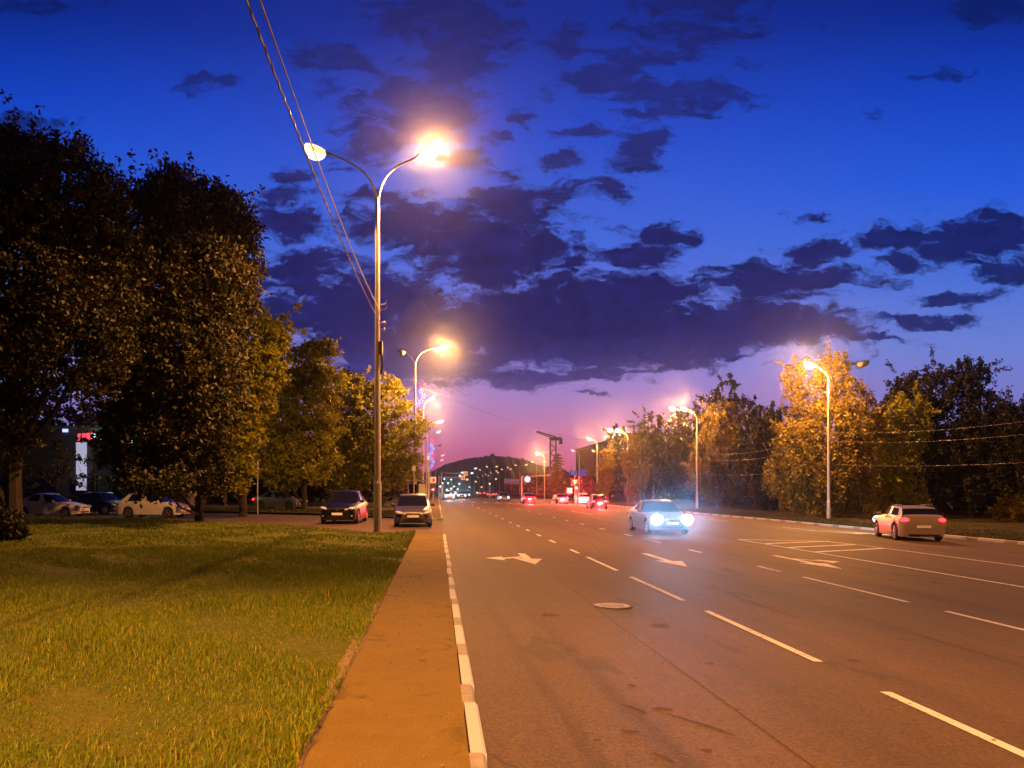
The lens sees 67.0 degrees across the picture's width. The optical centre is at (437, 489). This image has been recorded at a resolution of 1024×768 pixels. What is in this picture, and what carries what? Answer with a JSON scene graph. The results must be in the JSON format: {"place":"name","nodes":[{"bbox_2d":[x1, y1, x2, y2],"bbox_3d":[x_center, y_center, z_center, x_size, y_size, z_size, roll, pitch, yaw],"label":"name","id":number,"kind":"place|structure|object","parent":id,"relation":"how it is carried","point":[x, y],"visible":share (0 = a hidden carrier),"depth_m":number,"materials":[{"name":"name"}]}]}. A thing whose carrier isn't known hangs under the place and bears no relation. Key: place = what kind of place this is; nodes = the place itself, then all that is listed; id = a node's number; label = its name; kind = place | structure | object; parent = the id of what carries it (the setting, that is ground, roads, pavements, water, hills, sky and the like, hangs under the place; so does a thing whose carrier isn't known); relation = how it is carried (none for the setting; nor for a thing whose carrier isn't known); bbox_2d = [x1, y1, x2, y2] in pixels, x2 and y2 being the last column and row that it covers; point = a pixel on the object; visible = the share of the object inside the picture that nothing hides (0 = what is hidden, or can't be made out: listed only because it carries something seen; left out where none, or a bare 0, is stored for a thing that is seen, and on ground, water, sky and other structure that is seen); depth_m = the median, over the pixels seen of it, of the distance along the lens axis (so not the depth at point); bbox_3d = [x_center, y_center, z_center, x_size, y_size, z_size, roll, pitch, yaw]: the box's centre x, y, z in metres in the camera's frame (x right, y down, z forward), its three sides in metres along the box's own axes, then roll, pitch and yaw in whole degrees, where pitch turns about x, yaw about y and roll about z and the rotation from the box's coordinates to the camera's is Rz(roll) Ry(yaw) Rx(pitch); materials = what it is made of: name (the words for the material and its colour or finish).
{"place":"outdoors","nodes":[
{"label":"outdoors","id":0,"kind":"place"},
{"bbox_2d":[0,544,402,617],"bbox_3d":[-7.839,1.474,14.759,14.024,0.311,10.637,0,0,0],"label":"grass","id":1,"kind":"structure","parent":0,"point":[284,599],"depth_m":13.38,"materials":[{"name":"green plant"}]},
{"bbox_2d":[0,515,411,767],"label":"lawn","id":2,"kind":"structure","parent":0,"point":[92,718],"depth_m":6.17,"materials":[{"name":"plant"}]},
{"bbox_2d":[0,497,33,541],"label":"bush","id":3,"kind":"object","parent":2,"relation":"on","point":[19,533],"visible":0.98,"depth_m":22.18,"materials":[{"name":"green plant"}]},
{"bbox_2d":[0,88,168,529],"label":"broadleaf tree","id":4,"kind":"object","parent":2,"relation":"on","point":[46,325],"visible":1,"depth_m":27.74,"materials":[{"name":"green plant"}]},
{"bbox_2d":[70,148,271,521],"bbox_3d":[-12.294,-7.065,34.008,9.617,17.532,8.960,0,0,0],"label":"broadleaf tree","id":5,"kind":"object","parent":2,"relation":"on","point":[209,236],"visible":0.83,"depth_m":32.48,"materials":[{"name":"green plant"}]},
{"bbox_2d":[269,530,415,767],"bbox_3d":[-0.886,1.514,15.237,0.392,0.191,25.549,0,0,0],"label":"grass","id":6,"kind":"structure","parent":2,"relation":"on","point":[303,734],"depth_m":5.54,"materials":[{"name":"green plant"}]},
{"bbox_2d":[0,514,413,553],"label":"grass","id":7,"kind":"structure","parent":0,"point":[134,524],"depth_m":25.25,"materials":[{"name":"green plant"}]},
{"bbox_2d":[29,512,443,533],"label":"side street","id":8,"kind":"structure","parent":0,"point":[388,525],"depth_m":40.55,"materials":[{"name":"grey asphalt"}]},
{"bbox_2d":[23,493,91,516],"bbox_3d":[-23.582,0.951,46.999,4.403,1.472,2.080,0,0,4],"label":"parked car","id":9,"kind":"object","parent":8,"relation":"on","point":[45,503],"visible":0.83,"depth_m":46.22,"materials":[{"name":"grey paint"}]},
{"bbox_2d":[1,410,139,512],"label":"broadleaf tree","id":10,"kind":"object","parent":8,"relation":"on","point":[63,467],"visible":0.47,"depth_m":54.59,"materials":[{"name":"green plant"}]},
{"bbox_2d":[74,491,121,514],"bbox_3d":[-22.585,0.906,51.991,4.203,1.562,2.080,0,0,30],"label":"parked car","id":11,"kind":"object","parent":8,"relation":"on","point":[102,502],"visible":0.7,"depth_m":51.28,"materials":[{"name":"blue paint"}]},
{"bbox_2d":[116,492,190,517],"bbox_3d":[-16.983,0.916,46.198,4.203,1.542,2.080,0,0,8],"label":"parked car","id":12,"kind":"object","parent":8,"relation":"on","point":[129,509],"visible":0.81,"depth_m":45.45,"materials":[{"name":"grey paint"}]},
{"bbox_2d":[204,299,307,516],"bbox_3d":[-11.423,-5.052,44.219,6.604,13.511,6.823,0,0,-33],"label":"broadleaf tree","id":13,"kind":"object","parent":8,"relation":"on","point":[268,352],"visible":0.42,"depth_m":43.31,"materials":[{"name":"green plant"}]},
{"bbox_2d":[320,490,367,522],"bbox_3d":[-4.751,0.871,39.583,2.230,1.641,4.603,0,0,3],"label":"parked car","id":14,"kind":"object","parent":8,"relation":"on","point":[345,505],"visible":1,"depth_m":38.07,"materials":[{"name":"black paint"}]},
{"bbox_2d":[307,140,437,531],"bbox_3d":[-2.481,-5.911,29.700,5.361,15.322,0.663,0,0,0],"label":"street lamp","id":15,"kind":"object","parent":8,"relation":"on","point":[377,439],"visible":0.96,"depth_m":29.62,"materials":[{"name":"grey metal"}]},
{"bbox_2d":[245,0,380,321],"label":"overhead cable","id":16,"kind":"object","parent":15,"relation":"attached to","point":[272,67],"visible":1,"depth_m":12.21,"materials":[{"name":"grey plastic"}]},
{"bbox_2d":[259,0,379,309],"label":"overhead cable","id":17,"kind":"object","parent":15,"relation":"attached to","point":[306,129],"visible":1,"depth_m":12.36,"materials":[{"name":"grey plastic"}]},
{"bbox_2d":[391,494,434,526],"bbox_3d":[-1.149,0.951,36.282,2.080,1.482,4.403,0,0,-2],"label":"parked car","id":18,"kind":"object","parent":8,"relation":"on","point":[412,508],"visible":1,"depth_m":34.70,"materials":[{"name":"grey paint"}]},
{"bbox_2d":[192,492,434,516],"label":"verge","id":19,"kind":"structure","parent":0,"point":[318,503],"depth_m":80.12,"materials":[{"name":"green plant"}]},
{"bbox_2d":[2,357,70,425],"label":"broadleaf tree","id":20,"kind":"object","parent":19,"relation":"on","point":[47,413],"visible":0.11,"depth_m":84.06,"materials":[{"name":"green plant"}]},
{"bbox_2d":[0,372,126,425],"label":"woods","id":21,"kind":"object","parent":19,"relation":"on","point":[73,416],"visible":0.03,"depth_m":84.87,"materials":[{"name":"green plant"}]},
{"bbox_2d":[0,426,206,504],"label":"shop building","id":22,"kind":"structure","parent":19,"relation":"on","point":[67,434],"depth_m":74.00,"materials":[{"name":"grey"}]},
{"bbox_2d":[28,478,55,496],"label":"window","id":23,"kind":"structure","parent":22,"relation":"in","point":[44,487],"depth_m":73.90,"materials":[{"name":"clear glass"}]},
{"bbox_2d":[70,478,96,500],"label":"window","id":24,"kind":"structure","parent":22,"relation":"in","point":[90,485],"depth_m":73.90,"materials":[{"name":"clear glass"}]},
{"bbox_2d":[112,478,133,498],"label":"window","id":25,"kind":"structure","parent":22,"relation":"in","point":[118,493],"depth_m":73.90,"materials":[{"name":"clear glass"}]},
{"bbox_2d":[173,388,248,505],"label":"broadleaf tree","id":26,"kind":"object","parent":19,"relation":"on","point":[225,501],"visible":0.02,"depth_m":73.79,"materials":[{"name":"green plant"}]},
{"bbox_2d":[252,491,307,508],"bbox_3d":[-12.584,0.861,61.494,4.303,1.472,2.080,0,0,20],"label":"parked car","id":27,"kind":"object","parent":19,"relation":"on","point":[271,499],"visible":0.84,"depth_m":60.82,"materials":[{"name":"grey paint"}]},
{"bbox_2d":[253,353,316,491],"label":"broadleaf tree","id":28,"kind":"object","parent":19,"relation":"on","point":[289,400],"visible":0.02,"depth_m":79.08,"materials":[{"name":"green plant"}]},
{"bbox_2d":[248,336,350,508],"bbox_3d":[-11.145,-5.093,59.888,9.138,13.592,7.580,0,0,0],"label":"broadleaf tree","id":29,"kind":"object","parent":19,"relation":"on","point":[294,470],"visible":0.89,"depth_m":59.00,"materials":[{"name":"green plant"}]},
{"bbox_2d":[207,445,423,501],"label":"woods","id":30,"kind":"object","parent":19,"relation":"on","point":[312,493],"visible":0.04,"depth_m":97.00,"materials":[{"name":"green plant"}]},
{"bbox_2d":[309,363,370,485],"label":"broadleaf tree","id":31,"kind":"object","parent":19,"relation":"on","point":[338,410],"visible":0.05,"depth_m":84.43,"materials":[{"name":"green plant"}]},
{"bbox_2d":[309,364,436,505],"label":"broadleaf tree","id":32,"kind":"object","parent":19,"relation":"on","point":[403,462],"visible":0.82,"depth_m":71.86,"materials":[{"name":"green plant"}]},
{"bbox_2d":[405,480,427,493],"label":"bus shelter","id":33,"kind":"object","parent":19,"relation":"on","point":[419,488],"visible":0.4,"depth_m":65.38,"materials":[{"name":"metal"}]},
{"bbox_2d":[398,344,449,483],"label":"street lamp","id":34,"kind":"object","parent":19,"relation":"on","point":[401,352],"visible":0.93,"depth_m":70.92,"materials":[{"name":"grey metal"}]},
{"bbox_2d":[415,381,425,405],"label":"star light","id":35,"kind":"object","parent":34,"relation":"attached to","point":[419,400],"visible":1,"depth_m":70.77,"materials":[{"name":"metal"}]},
{"bbox_2d":[416,385,594,440],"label":"overhead cable","id":36,"kind":"object","parent":34,"relation":"attached to","point":[497,416],"visible":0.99,"depth_m":90.55,"materials":[{"name":"grey plastic"}]},
{"bbox_2d":[422,396,432,482],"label":"street lamp","id":37,"kind":"object","parent":19,"relation":"on","point":[423,441],"visible":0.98,"depth_m":110.93,"materials":[{"name":"grey metal"}]},
{"bbox_2d":[426,420,442,495],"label":"street lamp","id":38,"kind":"object","parent":19,"relation":"on","point":[426,458],"visible":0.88,"depth_m":150.90,"materials":[{"name":"grey metal"}]},
{"bbox_2d":[191,492,471,518],"bbox_3d":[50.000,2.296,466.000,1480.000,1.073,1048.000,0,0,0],"label":"ground","id":39,"kind":"structure","parent":0,"point":[316,514],"depth_m":56.01,"materials":[{"name":"green plant"}]},
{"bbox_2d":[443,534,486,767],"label":"kerb","id":40,"kind":"structure","parent":39,"relation":"on","point":[476,747],"depth_m":6.19,"materials":[{"name":"white concrete"}]},
{"bbox_2d":[504,475,549,496],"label":"sign gantry","id":41,"kind":"object","parent":39,"relation":"on","point":[526,479],"visible":0.93,"depth_m":111.86,"materials":[{"name":"grey metal"}]},
{"bbox_2d":[575,433,703,499],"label":"striped building","id":42,"kind":"structure","parent":39,"relation":"on","point":[588,458],"depth_m":222.99,"materials":[{"name":"grey"}]},
{"bbox_2d":[494,494,1023,544],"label":"kerb","id":43,"kind":"structure","parent":39,"relation":"on","point":[953,536],"depth_m":45.72,"materials":[{"name":"grey concrete"}]},
{"bbox_2d":[302,534,469,767],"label":"sidewalk","id":44,"kind":"structure","parent":0,"point":[341,741],"depth_m":6.15,"materials":[{"name":"concrete"}]},
{"bbox_2d":[282,533,415,767],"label":"path edge","id":45,"kind":"object","parent":44,"relation":"on","point":[351,653],"visible":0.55,"depth_m":6.85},
{"bbox_2d":[429,493,440,517],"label":"sidewalk","id":46,"kind":"structure","parent":0,"point":[435,509],"depth_m":67.74,"materials":[{"name":"brown concrete"}]},
{"bbox_2d":[388,453,575,492],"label":"hill","id":47,"kind":"structure","parent":0,"point":[479,482],"depth_m":655.75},
{"bbox_2d":[0,0,1023,471],"label":"sky","id":48,"kind":"structure","parent":0,"point":[617,207],"materials":[{"name":"blue"}]},
{"bbox_2d":[439,492,1023,767],"bbox_3d":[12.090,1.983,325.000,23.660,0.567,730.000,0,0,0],"label":"road","id":49,"kind":"structure","parent":0,"point":[537,701],"depth_m":8.94,"materials":[{"name":"grey asphalt"}]},
{"bbox_2d":[443,491,454,499],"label":"oncoming car","id":50,"kind":"object","parent":49,"relation":"on","point":[449,495],"visible":1,"depth_m":126.42,"materials":[{"name":"grey paint"}]},
{"bbox_2d":[497,492,509,500],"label":"oncoming car","id":51,"kind":"object","parent":49,"relation":"on","point":[502,495],"visible":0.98,"depth_m":125.00,"materials":[{"name":"grey paint"}]},
{"bbox_2d":[490,553,540,563],"bbox_3d":[1.920,1.735,19.400,1.440,0.035,3.000,0,0,0],"label":"road marking","id":52,"kind":"object","parent":49,"relation":"on","point":[526,558],"visible":1,"depth_m":19.23,"materials":[{"name":"paint"}]},
{"bbox_2d":[520,493,535,503],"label":"stopped car","id":53,"kind":"object","parent":49,"relation":"on","point":[528,497],"visible":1,"depth_m":104.06,"materials":[{"name":"red paint"}]},
{"bbox_2d":[556,494,567,503],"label":"stopped car","id":54,"kind":"object","parent":49,"relation":"on","point":[561,498],"visible":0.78,"depth_m":110.95,"materials":[{"name":"red paint"}]},
{"bbox_2d":[574,493,588,503],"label":"stopped car","id":55,"kind":"object","parent":49,"relation":"on","point":[580,498],"visible":0.95,"depth_m":111.17,"materials":[{"name":"grey paint"}]},
{"bbox_2d":[586,494,607,508],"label":"stopped car","id":56,"kind":"object","parent":49,"relation":"on","point":[598,500],"visible":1,"depth_m":82.22,"materials":[{"name":"red paint"}]},
{"bbox_2d":[593,602,632,608],"bbox_3d":[2.640,1.753,11.600,0.594,0.022,0.684,0,0,0],"label":"manhole cover","id":57,"kind":"object","parent":49,"relation":"on","point":[613,605],"visible":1,"depth_m":11.57,"materials":[{"name":"metal"}]},
{"bbox_2d":[464,509,815,767],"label":"road crack","id":58,"kind":"object","parent":49,"relation":"on","point":[690,677],"visible":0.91,"depth_m":6.78,"materials":[{"name":"black asphalt"}]},
{"bbox_2d":[630,577,683,599],"bbox_3d":[3.950,1.784,14.025,0.100,0.002,3.350,0,0,0],"label":"road marking","id":59,"kind":"object","parent":49,"relation":"on","point":[663,591],"visible":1,"depth_m":13.70,"materials":[{"name":"paint"}]},
{"bbox_2d":[627,499,692,533],"bbox_3d":[9.900,1.191,34.582,2.140,1.462,4.504,0,0,0],"label":"oncoming car","id":60,"kind":"object","parent":49,"relation":"on","point":[649,516],"visible":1,"depth_m":33.44,"materials":[{"name":"grey paint"}]},
{"bbox_2d":[642,553,686,566],"bbox_3d":[5.920,1.831,20.100,0.720,0.017,3.800,0,0,0],"label":"road marking","id":61,"kind":"object","parent":49,"relation":"on","point":[681,563],"visible":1,"depth_m":19.54,"materials":[{"name":"paint"}]},
{"bbox_2d":[337,535,1014,766],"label":"gravel","id":62,"kind":"structure","parent":49,"relation":"on","point":[424,756],"depth_m":6.84,"materials":[{"name":"grey gravel"}]},
{"bbox_2d":[666,713,736,735],"bbox_3d":[1.956,1.738,5.699,0.056,0.009,0.626,0,0,-33],"label":"road surface stain","id":63,"kind":"object","parent":49,"relation":"on","point":[713,727],"visible":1,"depth_m":5.67,"materials":[{"name":"grey asphalt"}]},
{"bbox_2d":[710,586,799,617],"bbox_3d":[5.060,1.812,12.618,0.136,0.003,3.560,0,0,0],"label":"road surface stain","id":64,"kind":"object","parent":49,"relation":"on","point":[755,603],"visible":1,"depth_m":12.20,"materials":[{"name":"black asphalt"}]},
{"bbox_2d":[705,611,822,661],"bbox_3d":[3.950,1.784,9.635,0.100,0.002,3.330,0,0,0],"label":"road marking","id":65,"kind":"object","parent":49,"relation":"on","point":[768,638],"visible":1,"depth_m":9.20,"materials":[{"name":"paint"}]},
{"bbox_2d":[540,520,1022,665],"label":"road surface stain","id":66,"kind":"object","parent":49,"relation":"on","point":[839,610],"visible":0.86,"depth_m":10.94,"materials":[{"name":"black asphalt"}]},
{"bbox_2d":[771,555,840,568],"bbox_3d":[10.160,1.933,20.500,1.440,0.034,3.800,0,0,0],"label":"road marking","id":67,"kind":"object","parent":49,"relation":"on","point":[823,564],"visible":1,"depth_m":20.49,"materials":[{"name":"paint"}]},
{"bbox_2d":[813,548,884,551],"bbox_3d":[13.775,2.019,25.600,4.644,0.088,0.228,0,0,-35],"label":"road marking","id":68,"kind":"object","parent":49,"relation":"on","point":[848,550],"visible":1,"depth_m":25.31,"materials":[{"name":"paint"}]},
{"bbox_2d":[803,577,908,601],"bbox_3d":[7.840,1.877,14.650,0.100,0.002,3.700,0,0,0],"label":"road marking","id":69,"kind":"object","parent":49,"relation":"on","point":[857,589],"visible":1,"depth_m":14.27,"materials":[{"name":"paint"}]},
{"bbox_2d":[737,539,1022,586],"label":"road marking","id":70,"kind":"object","parent":49,"relation":"on","point":[894,565],"visible":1,"depth_m":19.67,"materials":[{"name":"paint"}]},
{"bbox_2d":[873,504,945,540],"bbox_3d":[20.905,1.425,34.217,2.160,1.522,4.354,0,0,15],"label":"estate car","id":71,"kind":"object","parent":49,"relation":"on","point":[896,521],"visible":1,"depth_m":32.51,"materials":[{"name":"white paint"}]},
{"bbox_2d":[863,545,1023,566],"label":"road marking","id":72,"kind":"object","parent":49,"relation":"on","point":[946,556],"visible":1,"depth_m":23.64,"materials":[{"name":"paint"}]},
{"bbox_2d":[882,692,1023,756],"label":"road marking","id":73,"kind":"object","parent":49,"relation":"on","point":[1004,745],"visible":1,"depth_m":5.81,"materials":[{"name":"paint"}]},
{"bbox_2d":[945,611,1023,629],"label":"road marking","id":74,"kind":"object","parent":49,"relation":"on","point":[985,620],"visible":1,"depth_m":11.00,"materials":[{"name":"paint"}]},
{"bbox_2d":[473,492,1023,540],"bbox_3d":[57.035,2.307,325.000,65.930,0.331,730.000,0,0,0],"label":"verge","id":75,"kind":"structure","parent":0,"point":[956,518],"depth_m":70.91,"materials":[{"name":"green plant"}]},
{"bbox_2d":[528,475,542,495],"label":"broadleaf tree","id":76,"kind":"object","parent":75,"relation":"on","point":[535,484],"visible":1,"depth_m":267.77,"materials":[{"name":"green plant"}]},
{"bbox_2d":[520,471,573,494],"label":"woods","id":77,"kind":"object","parent":75,"relation":"on","point":[540,488],"visible":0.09,"depth_m":348.79,"materials":[{"name":"green plant"}]},
{"bbox_2d":[536,431,561,493],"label":"tower crane","id":78,"kind":"object","parent":75,"relation":"on","point":[555,438],"visible":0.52,"depth_m":398.80,"materials":[{"name":"grey metal"}]},
{"bbox_2d":[545,454,572,497],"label":"spruce tree","id":79,"kind":"object","parent":75,"relation":"on","point":[558,479],"visible":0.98,"depth_m":184.62,"materials":[{"name":"green plant"}]},
{"bbox_2d":[570,465,585,497],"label":"direction sign","id":80,"kind":"object","parent":75,"relation":"on","point":[582,472],"visible":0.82,"depth_m":171.85,"materials":[{"name":"blue metal"}]},
{"bbox_2d":[573,472,590,492],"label":"broadleaf tree","id":81,"kind":"object","parent":75,"relation":"on","point":[584,484],"visible":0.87,"depth_m":188.71,"materials":[{"name":"green plant"}]},
{"bbox_2d":[594,443,618,502],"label":"birch tree","id":82,"kind":"object","parent":75,"relation":"on","point":[604,484],"visible":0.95,"depth_m":123.47,"materials":[{"name":"yellow plant"}]},
{"bbox_2d":[592,474,620,499],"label":"broadleaf tree","id":83,"kind":"object","parent":75,"relation":"on","point":[595,480],"visible":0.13,"depth_m":164.91,"materials":[{"name":"green plant"}]},
{"bbox_2d":[598,423,651,500],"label":"birch tree","id":84,"kind":"object","parent":75,"relation":"on","point":[621,443],"visible":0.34,"depth_m":141.35,"materials":[{"name":"green plant"}]},
{"bbox_2d":[617,432,653,503],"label":"birch tree","id":85,"kind":"object","parent":75,"relation":"on","point":[634,489],"visible":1,"depth_m":111.59,"materials":[{"name":"green plant"}]},
{"bbox_2d":[617,404,692,499],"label":"birch tree","id":86,"kind":"object","parent":75,"relation":"on","point":[649,449],"visible":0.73,"depth_m":127.01,"materials":[{"name":"green plant"}]},
{"bbox_2d":[595,441,763,502],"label":"woods","id":87,"kind":"object","parent":75,"relation":"on","point":[664,479],"visible":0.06,"depth_m":151.41,"materials":[{"name":"green plant"}]},
{"bbox_2d":[670,407,697,508],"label":"street lamp","id":88,"kind":"object","parent":75,"relation":"on","point":[696,453],"visible":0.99,"depth_m":87.94,"materials":[{"name":"grey metal"}]},
{"bbox_2d":[681,458,698,502],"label":"broadleaf tree","id":89,"kind":"object","parent":75,"relation":"on","point":[690,491],"visible":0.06,"depth_m":136.74,"materials":[{"name":"green plant"}]},
{"bbox_2d":[664,373,775,504],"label":"birch tree","id":90,"kind":"object","parent":75,"relation":"on","point":[756,411],"visible":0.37,"depth_m":103.68,"materials":[{"name":"green plant"}]},
{"bbox_2d":[680,398,761,508],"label":"birch tree","id":91,"kind":"object","parent":75,"relation":"on","point":[715,442],"visible":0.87,"depth_m":90.54,"materials":[{"name":"green plant"}]},
{"bbox_2d":[729,401,820,510],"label":"birch tree","id":92,"kind":"object","parent":75,"relation":"on","point":[761,497],"visible":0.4,"depth_m":83.82,"materials":[{"name":"green plant"}]},
{"bbox_2d":[760,335,892,517],"bbox_3d":[31.073,-4.385,61.690,9.493,15.903,6.530,0,0,28],"label":"birch tree","id":93,"kind":"object","parent":75,"relation":"on","point":[844,413],"visible":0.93,"depth_m":61.03,"materials":[{"name":"green plant"}]},
{"bbox_2d":[805,360,869,518],"bbox_3d":[29.578,-3.563,57.000,4.857,12.103,0.663,0,0,0],"label":"street lamp","id":94,"kind":"object","parent":75,"relation":"on","point":[862,364],"visible":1,"depth_m":56.93,"materials":[{"name":"grey metal"}]},
{"bbox_2d":[841,434,1023,442],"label":"overhead cable","id":95,"kind":"object","parent":94,"relation":"attached to","point":[930,441],"visible":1,"depth_m":45.71,"materials":[{"name":"grey plastic"}]},
{"bbox_2d":[830,413,896,512],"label":"broadleaf tree","id":96,"kind":"object","parent":75,"relation":"on","point":[834,461],"visible":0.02,"depth_m":72.18,"materials":[{"name":"green plant"}]},
{"bbox_2d":[762,424,1023,514],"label":"woods","id":97,"kind":"object","parent":75,"relation":"on","point":[983,507],"visible":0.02,"depth_m":76.08,"materials":[{"name":"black plant"}]},
{"bbox_2d":[851,380,943,516],"bbox_3d":[37.909,-3.058,63.379,8.859,12.034,5.043,0,0,-19],"label":"birch tree","id":98,"kind":"object","parent":75,"relation":"on","point":[896,487],"visible":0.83,"depth_m":62.66,"materials":[{"name":"green plant"}]},
{"bbox_2d":[880,347,1017,517],"bbox_3d":[43.553,-4.581,65.789,10.250,15.413,7.508,0,0,27],"label":"birch tree","id":99,"kind":"object","parent":75,"relation":"on","point":[968,380],"visible":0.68,"depth_m":64.81,"materials":[{"name":"green plant"}]},
{"bbox_2d":[947,411,1003,514],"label":"broadleaf tree","id":100,"kind":"object","parent":75,"relation":"on","point":[983,454],"visible":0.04,"depth_m":73.11,"materials":[{"name":"green plant"}]},
{"bbox_2d":[984,385,1023,507],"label":"birch tree","id":101,"kind":"object","parent":75,"relation":"on","point":[1013,413],"visible":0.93,"depth_m":62.05,"materials":[{"name":"green plant"}]},
{"bbox_2d":[984,492,1023,521],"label":"bush","id":102,"kind":"object","parent":75,"relation":"on","point":[1017,508],"visible":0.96,"depth_m":56.77,"materials":[{"name":"green plant"}]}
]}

